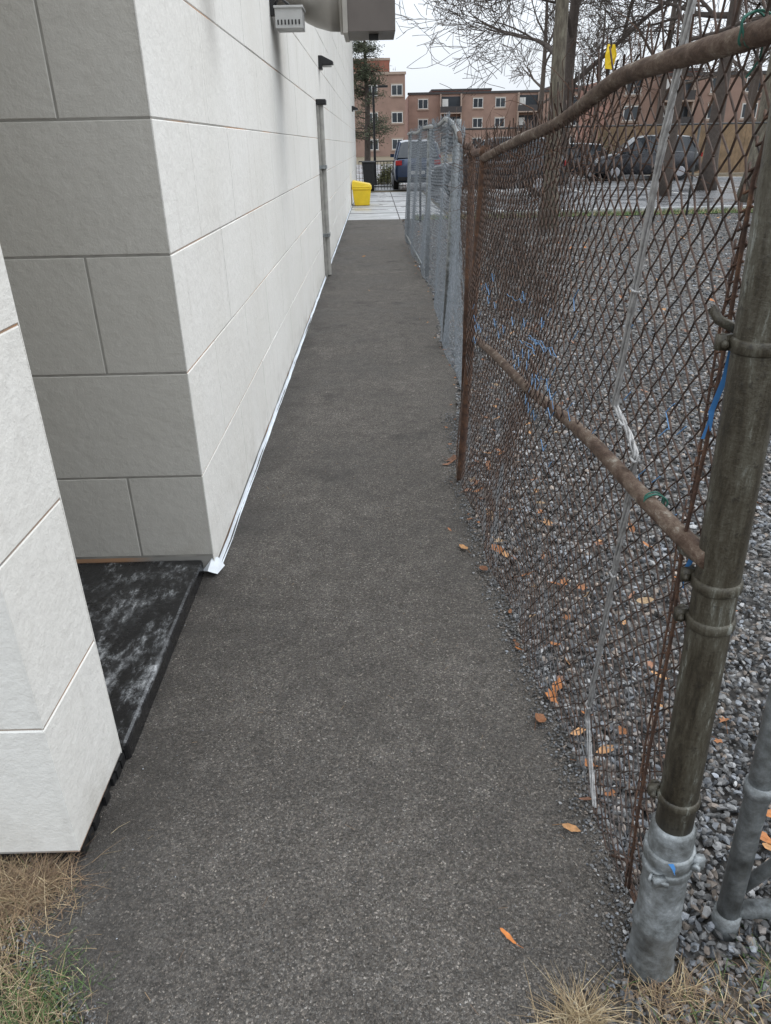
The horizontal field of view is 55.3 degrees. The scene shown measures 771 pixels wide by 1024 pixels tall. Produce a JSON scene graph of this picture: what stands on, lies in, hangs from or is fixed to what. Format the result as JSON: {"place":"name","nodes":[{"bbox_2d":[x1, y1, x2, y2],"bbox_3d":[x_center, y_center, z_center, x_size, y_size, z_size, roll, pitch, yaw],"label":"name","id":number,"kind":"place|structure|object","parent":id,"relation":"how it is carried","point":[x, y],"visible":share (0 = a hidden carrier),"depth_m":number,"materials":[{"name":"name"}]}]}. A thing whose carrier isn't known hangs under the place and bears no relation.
{"place":"outdoors","nodes":[
{"label":"outdoors","id":0,"kind":"place"},
{"bbox_2d":[20,219,630,1023],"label":"asphalt path","id":1,"kind":"structure","parent":0,"point":[368,401],"depth_m":2.03,"materials":[{"name":"grey asphalt"}]},
{"bbox_2d":[204,200,353,573],"bbox_3d":[-0.903,-6.097,15.659,0.080,0.060,28.390,-1,27,0],"label":"base flashing","id":2,"kind":"object","parent":1,"relation":"on","point":[216,566],"visible":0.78,"depth_m":3.97,"materials":[{"name":"white metal"}]},
{"bbox_2d":[35,444,610,1023],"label":"loose chippings","id":3,"kind":"object","parent":1,"relation":"on","point":[287,744],"visible":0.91,"depth_m":1.97,"materials":[{"name":"gravel"}]},
{"bbox_2d":[145,443,564,1013],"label":"twig litter","id":4,"kind":"object","parent":1,"relation":"on","point":[341,708],"visible":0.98,"depth_m":2.13,"materials":[{"name":"brown plant"}]},
{"bbox_2d":[405,111,488,472],"bbox_3d":[0.463,-3.307,8.067,0.248,1.835,10.481,-1,27,0],"label":"chain link fence","id":5,"kind":"object","parent":1,"relation":"on","point":[445,316],"visible":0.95,"depth_m":5.97,"materials":[{"name":"metal"}]},
{"bbox_2d":[438,413,644,1023],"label":"path edge grit","id":6,"kind":"object","parent":1,"relation":"on","point":[621,904],"visible":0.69,"depth_m":2.13,"materials":[{"name":"gravel"}]},
{"bbox_2d":[456,0,770,988],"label":"chain link fence","id":7,"kind":"object","parent":1,"relation":"on","point":[716,554],"visible":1,"depth_m":1.40,"materials":[{"name":"metal"}]},
{"bbox_2d":[437,8,709,231],"bbox_3d":[0.489,-1.459,2.867,0.524,0.665,3.036,-1,27,0],"label":"dead vine","id":8,"kind":"object","parent":7,"relation":"attached to","point":[579,144],"visible":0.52,"depth_m":2.14,"materials":[{"name":"brown plant"}]},
{"bbox_2d":[605,37,616,74],"bbox_3d":[0.448,-0.891,1.463,0.024,0.090,0.012,11,29,23],"label":"yellow tag","id":9,"kind":"object","parent":7,"relation":"attached to","point":[608,66],"visible":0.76,"depth_m":1.46,"materials":[{"name":"plastic"}]},
{"bbox_2d":[353,60,404,156],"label":"brick walls","id":10,"kind":"structure","parent":0,"point":[387,104],"depth_m":112.34,"materials":[{"name":"brown brick"}]},
{"bbox_2d":[354,58,405,74],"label":"parapet","id":11,"kind":"structure","parent":10,"relation":"on","point":[391,73],"depth_m":110.07,"materials":[{"name":"concrete"}]},
{"bbox_2d":[369,85,401,148],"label":"window glass","id":12,"kind":"object","parent":10,"relation":"attached to","point":[396,89],"visible":0.21,"depth_m":112.63,"materials":[{"name":"grey glass"}]},
{"bbox_2d":[370,84,402,149],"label":"window frames","id":13,"kind":"structure","parent":10,"relation":"attached to","point":[392,112],"depth_m":112.76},
{"bbox_2d":[370,83,403,151],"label":"sills","id":14,"kind":"structure","parent":10,"relation":"attached to","point":[391,111],"depth_m":112.47,"materials":[{"name":"concrete"}]},
{"bbox_2d":[0,864,770,1023],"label":"soil ground","id":15,"kind":"structure","parent":0,"point":[741,979],"depth_m":1.51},
{"bbox_2d":[0,858,102,1023],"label":"path edge grit","id":16,"kind":"object","parent":15,"relation":"on","point":[63,988],"visible":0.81,"depth_m":1.56,"materials":[{"name":"stone"}]},
{"bbox_2d":[0,821,152,1023],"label":"grass patch","id":17,"kind":"object","parent":15,"relation":"on","point":[25,886],"visible":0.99,"depth_m":1.63,"materials":[{"name":"beige plant"}]},
{"bbox_2d":[497,919,770,1023],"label":"straw tuft","id":18,"kind":"object","parent":15,"relation":"on","point":[585,1015],"visible":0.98,"depth_m":1.47,"materials":[{"name":"beige plant"}]},
{"bbox_2d":[557,942,770,1023],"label":"soil grit","id":19,"kind":"object","parent":15,"relation":"on","point":[699,959],"visible":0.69,"depth_m":1.50,"materials":[{"name":"gravel"}]},
{"bbox_2d":[348,192,442,219],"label":"concrete pavement","id":20,"kind":"structure","parent":0,"point":[375,210],"depth_m":20.28,"materials":[{"name":"grey concrete"}]},
{"bbox_2d":[352,180,371,205],"bbox_3d":[-0.684,-9.274,21.348,0.570,0.655,0.760,-1,27,0],"label":"grit bin","id":21,"kind":"object","parent":20,"relation":"on","point":[361,192],"visible":1,"depth_m":21.05,"materials":[{"name":"yellow plastic"}]},
{"bbox_2d":[405,88,577,153],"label":"brick walls","id":22,"kind":"structure","parent":0,"point":[412,114],"depth_m":125.02,"materials":[{"name":"brown brick"}]},
{"bbox_2d":[439,92,538,153],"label":"balconies","id":23,"kind":"structure","parent":22,"relation":"attached to","point":[453,109],"depth_m":123.88,"materials":[{"name":"metal"}]},
{"bbox_2d":[408,85,580,94],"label":"parapet","id":24,"kind":"structure","parent":22,"relation":"on","point":[470,91],"depth_m":123.62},
{"bbox_2d":[418,96,575,145],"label":"window frames","id":25,"kind":"structure","parent":22,"relation":"attached to","point":[445,103],"depth_m":124.61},
{"bbox_2d":[417,94,577,138],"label":"sills","id":26,"kind":"structure","parent":22,"relation":"attached to","point":[478,108],"depth_m":124.68,"materials":[{"name":"concrete"}]},
{"bbox_2d":[419,95,577,145],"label":"window glass","id":27,"kind":"object","parent":22,"relation":"attached to","point":[455,100],"visible":0.2,"depth_m":124.51,"materials":[{"name":"grey glass"}]},
{"bbox_2d":[356,164,753,211],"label":"parking lot","id":28,"kind":"structure","parent":0,"point":[714,195],"depth_m":23.89,"materials":[{"name":"grey asphalt"}]},
{"bbox_2d":[352,40,397,160],"bbox_3d":[-0.848,-18.624,33.057,2.965,7.001,3.172,-1,27,0],"label":"pine tree","id":29,"kind":"object","parent":28,"relation":"on","point":[365,72],"visible":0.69,"depth_m":32.87,"materials":[{"name":"green plant"}]},
{"bbox_2d":[372,85,387,184],"bbox_3d":[-0.216,-15.923,31.170,0.686,3.760,0.200,-1,27,0],"label":"street lamp","id":30,"kind":"object","parent":28,"relation":"on","point":[374,135],"visible":0.97,"depth_m":31.02,"materials":[{"name":"black metal"}]},
{"bbox_2d":[359,160,405,189],"bbox_3d":[-0.114,-13.002,28.382,1.819,1.020,0.040,-1,27,0],"label":"metal railing","id":31,"kind":"object","parent":28,"relation":"on","point":[384,186],"visible":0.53,"depth_m":28.39,"materials":[{"name":"black metal"}]},
{"bbox_2d":[377,162,400,184],"bbox_3d":[0.124,-15.051,32.657,1.343,0.974,1.354,-1,27,0],"label":"shrub","id":32,"kind":"object","parent":28,"relation":"on","point":[383,177],"visible":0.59,"depth_m":32.57,"materials":[{"name":"green plant"}]},
{"bbox_2d":[390,139,439,189],"bbox_3d":[1.191,-13.920,29.397,1.960,1.715,4.480,-1,27,0],"label":"parked car","id":33,"kind":"object","parent":28,"relation":"on","point":[399,173],"visible":0.5,"depth_m":27.53,"materials":[{"name":"blue paint"}]},
{"bbox_2d":[431,137,566,195],"bbox_3d":[3.644,-11.348,24.136,4.480,1.715,1.960,2,27,6],"label":"parked car","id":34,"kind":"object","parent":28,"relation":"on","point":[533,185],"visible":0.15,"depth_m":23.35,"materials":[{"name":"black paint"}]},
{"bbox_2d":[395,0,766,183],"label":"bare tree","id":35,"kind":"object","parent":28,"relation":"on","point":[572,28],"visible":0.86,"depth_m":29.59,"materials":[{"name":"brown plant"}]},
{"bbox_2d":[568,143,606,179],"bbox_3d":[7.909,-15.764,33.063,4.480,1.475,1.960,6,27,14],"label":"parked car","id":36,"kind":"object","parent":28,"relation":"on","point":[592,152],"visible":0.11,"depth_m":32.08,"materials":[{"name":"black paint"}]},
{"bbox_2d":[590,135,702,180],"bbox_3d":[11.124,-15.277,31.680,4.480,1.715,1.960,0,27,3],"label":"parked car","id":37,"kind":"object","parent":28,"relation":"on","point":[647,169],"visible":0.35,"depth_m":30.94,"materials":[{"name":"black paint"}]},
{"bbox_2d":[546,0,769,189],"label":"bare tree","id":38,"kind":"object","parent":28,"relation":"on","point":[720,92],"visible":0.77,"depth_m":24.48,"materials":[{"name":"brown plant"}]},
{"bbox_2d":[656,0,770,195],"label":"bare tree","id":39,"kind":"object","parent":28,"relation":"on","point":[673,134],"visible":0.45,"depth_m":21.75,"materials":[{"name":"brown plant"}]},
{"bbox_2d":[737,54,770,202],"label":"bare tree","id":40,"kind":"object","parent":28,"relation":"on","point":[753,152],"visible":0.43,"depth_m":19.09,"materials":[{"name":"brown plant"}]},
{"bbox_2d":[347,153,767,960],"bbox_3d":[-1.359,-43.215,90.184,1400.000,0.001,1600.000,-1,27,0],"label":"ground","id":41,"kind":"structure","parent":0,"point":[609,215],"depth_m":34.04,"materials":[{"name":"grey concrete"}]},
{"bbox_2d":[0,323,120,853],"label":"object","id":42,"kind":"object","parent":41,"relation":"on","point":[46,513],"visible":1,"depth_m":1.70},
{"bbox_2d":[0,581,78,851],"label":"pier front blocks","id":43,"kind":"structure","parent":42,"relation":"attached to","point":[34,814],"depth_m":1.66,"materials":[{"name":"white stone"}]},
{"bbox_2d":[0,248,120,850],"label":"pier side blocks","id":44,"kind":"structure","parent":42,"relation":"attached to","point":[41,586],"depth_m":1.64,"materials":[{"name":"white stone"}]},
{"bbox_2d":[0,245,121,752],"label":"pier back face","id":45,"kind":"object","parent":42,"relation":"attached to","point":[62,504],"visible":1,"depth_m":1.73},
{"bbox_2d":[0,753,125,863],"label":"pier footing","id":46,"kind":"object","parent":41,"relation":"on","point":[114,778],"visible":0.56,"depth_m":1.87,"materials":[{"name":"black concrete"}]},
{"bbox_2d":[77,560,203,759],"bbox_3d":[-1.306,0.474,2.545,1.145,0.090,1.028,-1,27,0],"label":"door step","id":47,"kind":"object","parent":41,"relation":"on","point":[138,612],"depth_m":2.60,"materials":[{"name":"black stone"}]},
{"bbox_2d":[76,0,352,567],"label":"wall","id":48,"kind":"structure","parent":41,"relation":"on","point":[205,560],"depth_m":3.05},
{"bbox_2d":[0,0,212,558],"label":"wall joints","id":49,"kind":"object","parent":48,"relation":"attached to","point":[78,119],"visible":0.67,"depth_m":2.52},
{"bbox_2d":[0,0,213,556],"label":"return wall blocks","id":50,"kind":"structure","parent":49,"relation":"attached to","point":[78,188],"depth_m":2.49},
{"bbox_2d":[133,0,356,561],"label":"long wall blocks","id":51,"kind":"structure","parent":48,"relation":"attached to","point":[199,67],"depth_m":3.70,"materials":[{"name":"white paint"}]},
{"bbox_2d":[318,55,333,69],"bbox_3d":[-0.770,-5.804,9.498,0.187,0.152,0.198,-1,27,0],"label":"wall light","id":52,"kind":"object","parent":51,"relation":"attached to","point":[323,61],"visible":1,"depth_m":9.42,"materials":[{"name":"black metal"}]},
{"bbox_2d":[269,0,305,32],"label":"junction box fixture","id":53,"kind":"object","parent":48,"relation":"attached to","point":[289,18],"visible":1,"depth_m":5.01,"materials":[{"name":"grey metal"}]},
{"bbox_2d":[316,99,331,276],"bbox_3d":[-0.761,-4.072,9.356,0.119,2.060,0.200,-1,27,0],"label":"downpipe","id":54,"kind":"object","parent":48,"relation":"attached to","point":[320,103],"visible":1,"depth_m":9.27,"materials":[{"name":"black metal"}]},
{"bbox_2d":[275,0,394,41],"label":"exhaust duct","id":55,"kind":"object","parent":48,"relation":"attached to","point":[360,20],"visible":0.91,"depth_m":5.18,"materials":[{"name":"metal"}]},
{"bbox_2d":[362,161,374,190],"bbox_3d":[-0.624,-12.540,27.474,0.490,1.016,0.616,-1,27,0],"label":"recycling bin","id":56,"kind":"object","parent":41,"relation":"on","point":[368,171],"visible":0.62,"depth_m":27.16,"materials":[{"name":"black plastic"}]},
{"bbox_2d":[418,210,752,219],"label":"grass verge","id":57,"kind":"object","parent":41,"relation":"on","point":[629,214],"depth_m":17.11,"materials":[{"name":"plant"}]},
{"bbox_2d":[456,205,745,213],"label":"kerb","id":58,"kind":"structure","parent":41,"relation":"on","point":[662,208],"depth_m":17.59,"materials":[{"name":"concrete"}]},
{"bbox_2d":[501,0,770,142],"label":"distant trees","id":59,"kind":"object","parent":41,"relation":"on","point":[753,86],"visible":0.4,"depth_m":60.15,"materials":[{"name":"brown plant"}]},
{"bbox_2d":[597,124,751,172],"bbox_3d":[21.775,-17.369,34.882,23.620,2.070,0.120,-1,27,0],"label":"wooden fence","id":60,"kind":"object","parent":41,"relation":"on","point":[745,141],"visible":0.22,"depth_m":34.59,"materials":[{"name":"brown wood"}]},
{"bbox_2d":[622,175,741,180],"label":"kerb","id":61,"kind":"structure","parent":41,"relation":"on","point":[694,178],"depth_m":31.06,"materials":[{"name":"concrete"}]},
{"bbox_2d":[353,0,769,98],"label":"sky","id":62,"kind":"structure","parent":0,"point":[402,51],"materials":[{"name":"white"}]},
{"bbox_2d":[402,212,752,337],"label":"gravel","id":63,"kind":"structure","parent":0,"point":[675,316],"depth_m":9.19,"materials":[{"name":"grey gravel"}]},
{"bbox_2d":[403,213,770,960],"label":"gravel ground","id":64,"kind":"structure","parent":0,"point":[683,601],"depth_m":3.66,"materials":[{"name":"grey gravel"}]},
{"bbox_2d":[435,99,636,324],"bbox_3d":[1.839,-4.008,9.248,2.338,1.988,7.241,-1,27,0],"label":"bare shrub","id":65,"kind":"object","parent":64,"relation":"on","point":[547,217],"visible":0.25,"depth_m":7.88,"materials":[{"name":"brown plant"}]},
{"bbox_2d":[537,0,568,229],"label":"bare tree","id":66,"kind":"object","parent":64,"relation":"on","point":[560,32],"visible":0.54,"depth_m":13.35,"materials":[{"name":"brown plant"}]},
{"bbox_2d":[362,213,770,947],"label":"fallen leaves","id":67,"kind":"object","parent":64,"relation":"on","point":[766,839],"visible":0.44,"depth_m":2.64,"materials":[{"name":"orange plant"}]},
{"bbox_2d":[419,122,766,221],"bbox_3d":[7.252,-7.520,16.158,13.025,1.880,0.063,-1,27,0],"label":"chain link fence","id":68,"kind":"object","parent":64,"relation":"on","point":[692,173],"visible":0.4,"depth_m":15.97,"materials":[{"name":"metal"}]},
{"bbox_2d":[709,684,770,941],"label":"gate frame","id":69,"kind":"object","parent":64,"relation":"on","point":[733,907],"visible":0.98,"depth_m":1.50,"materials":[{"name":"metal"}]},
{"bbox_2d":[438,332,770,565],"bbox_3d":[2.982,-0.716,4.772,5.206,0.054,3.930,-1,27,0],"label":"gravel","id":70,"kind":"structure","parent":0,"point":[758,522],"depth_m":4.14,"materials":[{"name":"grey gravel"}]},
{"bbox_2d":[576,71,765,143],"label":"brick walls","id":71,"kind":"structure","parent":0,"point":[736,90],"depth_m":80.98,"materials":[{"name":"brown brick"}]},
{"bbox_2d":[657,76,695,125],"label":"balconies","id":72,"kind":"structure","parent":71,"relation":"attached to","point":[691,98],"depth_m":79.77,"materials":[{"name":"metal"}]},
{"bbox_2d":[622,77,757,120],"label":"window frames","id":73,"kind":"structure","parent":71,"relation":"attached to","point":[667,85],"depth_m":80.94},
{"bbox_2d":[624,78,760,119],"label":"window glass","id":74,"kind":"object","parent":71,"relation":"attached to","point":[635,110],"visible":0.15,"depth_m":81.07,"materials":[{"name":"grey glass"}]},
{"bbox_2d":[621,74,763,122],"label":"sills","id":75,"kind":"structure","parent":71,"relation":"attached to","point":[634,95],"depth_m":80.87,"materials":[{"name":"concrete"}]},
{"bbox_2d":[657,68,766,76],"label":"parapet","id":76,"kind":"structure","parent":71,"relation":"on","point":[701,73],"depth_m":79.56,"materials":[{"name":"grey concrete"}]}
]}

